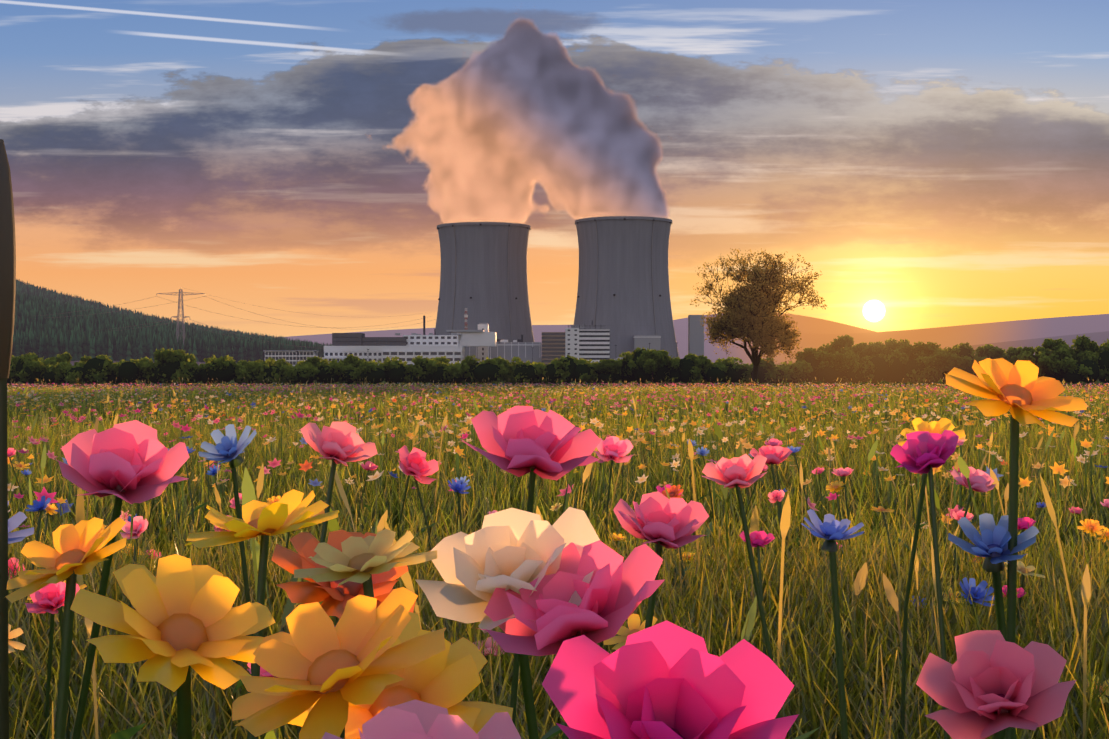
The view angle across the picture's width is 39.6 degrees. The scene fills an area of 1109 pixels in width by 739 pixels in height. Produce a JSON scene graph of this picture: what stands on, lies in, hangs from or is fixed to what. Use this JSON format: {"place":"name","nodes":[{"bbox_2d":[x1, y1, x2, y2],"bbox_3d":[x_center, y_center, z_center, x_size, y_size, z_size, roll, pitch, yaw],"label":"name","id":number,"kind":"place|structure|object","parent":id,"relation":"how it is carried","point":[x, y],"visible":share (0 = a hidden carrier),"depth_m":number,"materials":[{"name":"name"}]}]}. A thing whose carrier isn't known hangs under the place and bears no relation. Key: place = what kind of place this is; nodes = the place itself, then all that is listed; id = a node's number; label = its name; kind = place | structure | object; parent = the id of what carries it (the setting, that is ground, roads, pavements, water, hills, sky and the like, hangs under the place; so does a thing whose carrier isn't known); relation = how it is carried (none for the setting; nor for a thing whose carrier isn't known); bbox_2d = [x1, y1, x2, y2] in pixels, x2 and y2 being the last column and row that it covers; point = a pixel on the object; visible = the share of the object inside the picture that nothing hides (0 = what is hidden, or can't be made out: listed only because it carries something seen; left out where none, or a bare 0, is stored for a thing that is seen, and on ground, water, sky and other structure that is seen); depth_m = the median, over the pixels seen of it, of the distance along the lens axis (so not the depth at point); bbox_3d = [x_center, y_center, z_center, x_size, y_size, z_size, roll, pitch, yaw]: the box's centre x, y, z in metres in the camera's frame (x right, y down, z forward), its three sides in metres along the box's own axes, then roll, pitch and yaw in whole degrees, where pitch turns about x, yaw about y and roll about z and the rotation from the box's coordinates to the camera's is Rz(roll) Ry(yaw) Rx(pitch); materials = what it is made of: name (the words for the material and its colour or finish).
{"place":"outdoors","nodes":[
{"label":"outdoors","id":0,"kind":"place"},
{"bbox_2d":[10,385,920,390],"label":"grass","id":1,"kind":"structure","parent":0,"point":[486,386],"depth_m":63.50,"materials":[{"name":"green plant"}]},
{"bbox_2d":[0,0,1108,336],"label":"sky","id":2,"kind":"structure","parent":0,"point":[938,163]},
{"bbox_2d":[7,415,1108,624],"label":"grass","id":3,"kind":"structure","parent":0,"point":[475,507],"depth_m":7.33,"materials":[{"name":"green plant"}]},
{"bbox_2d":[7,385,1108,442],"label":"grass","id":4,"kind":"structure","parent":0,"point":[654,415],"depth_m":25.12,"materials":[{"name":"green plant"}]},
{"bbox_2d":[8,502,1108,738],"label":"grass","id":5,"kind":"structure","parent":0,"point":[806,660],"depth_m":2.64,"materials":[{"name":"green plant"}]},
{"bbox_2d":[8,313,1108,389],"bbox_3d":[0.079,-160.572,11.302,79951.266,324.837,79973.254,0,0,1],"label":"hills","id":6,"kind":"structure","parent":0,"point":[816,333],"depth_m":5722.39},
{"bbox_2d":[12,279,331,362],"bbox_3d":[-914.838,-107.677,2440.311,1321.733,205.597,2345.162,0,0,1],"label":"conifer forest","id":7,"kind":"object","parent":6,"relation":"on","point":[74,334],"visible":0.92,"depth_m":1563.50,"materials":[{"name":"green plant"}]},
{"bbox_2d":[156,289,204,345],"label":"pylon","id":8,"kind":"object","parent":6,"relation":"on","point":[179,306],"visible":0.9,"depth_m":1502.78,"materials":[{"name":"silver metal"}]},
{"bbox_2d":[33,287,430,347],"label":"power lines","id":9,"kind":"object","parent":8,"relation":"attached to","point":[226,315],"visible":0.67,"depth_m":1566.58,"materials":[{"name":"grey metal"}]},
{"bbox_2d":[263,310,703,365],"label":"power plant buildings","id":10,"kind":"structure","parent":6,"relation":"on","point":[482,342],"depth_m":1269.79,"materials":[{"name":"white concrete"}]},
{"bbox_2d":[435,222,533,341],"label":"cooling tower","id":11,"kind":"structure","parent":6,"relation":"on","point":[483,275],"depth_m":1526.30,"materials":[{"name":"concrete"}]},
{"bbox_2d":[23,350,947,383],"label":"hedge tree trunks","id":12,"kind":"object","parent":6,"relation":"on","point":[652,378],"depth_m":240.33,"materials":[{"name":"brown plant"}]},
{"bbox_2d":[7,396,1098,738],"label":"seed stalks","id":13,"kind":"object","parent":6,"relation":"on","point":[247,488],"visible":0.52,"depth_m":2.86,"materials":[{"name":"plant"}]},
{"bbox_2d":[0,139,1108,738],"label":"flowers","id":14,"kind":"object","parent":6,"relation":"on","point":[568,589],"visible":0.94,"depth_m":0.70,"materials":[{"name":"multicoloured plant"}]},
{"bbox_2d":[7,382,1108,453],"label":"flowers","id":15,"kind":"object","parent":6,"relation":"on","point":[594,420],"visible":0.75,"depth_m":24.13,"materials":[{"name":"multicoloured plant"}]},
{"bbox_2d":[7,334,1108,384],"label":"hedge row","id":16,"kind":"object","parent":6,"relation":"on","point":[1084,358],"visible":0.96,"depth_m":239.14,"materials":[{"name":"green plant"}]},
{"bbox_2d":[7,412,1108,573],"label":"flowers","id":17,"kind":"object","parent":6,"relation":"on","point":[1057,469],"visible":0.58,"depth_m":7.48,"materials":[{"name":"multicoloured plant"}]},
{"bbox_2d":[7,383,1108,500],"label":"flower buds","id":18,"kind":"object","parent":6,"relation":"on","point":[196,478],"visible":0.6,"depth_m":21.18,"materials":[{"name":"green plant"}]},
{"bbox_2d":[574,216,678,358],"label":"cooling tower","id":19,"kind":"structure","parent":6,"relation":"on","point":[623,293],"depth_m":1470.33,"materials":[{"name":"concrete"}]},
{"bbox_2d":[690,248,826,385],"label":"tree","id":20,"kind":"object","parent":6,"relation":"on","point":[735,318],"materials":[{"name":"green plant"}]},
{"bbox_2d":[10,376,1107,490],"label":"flowers","id":21,"kind":"object","parent":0,"point":[634,404],"visible":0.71,"depth_m":19.52,"materials":[{"name":"plant"}]}
]}

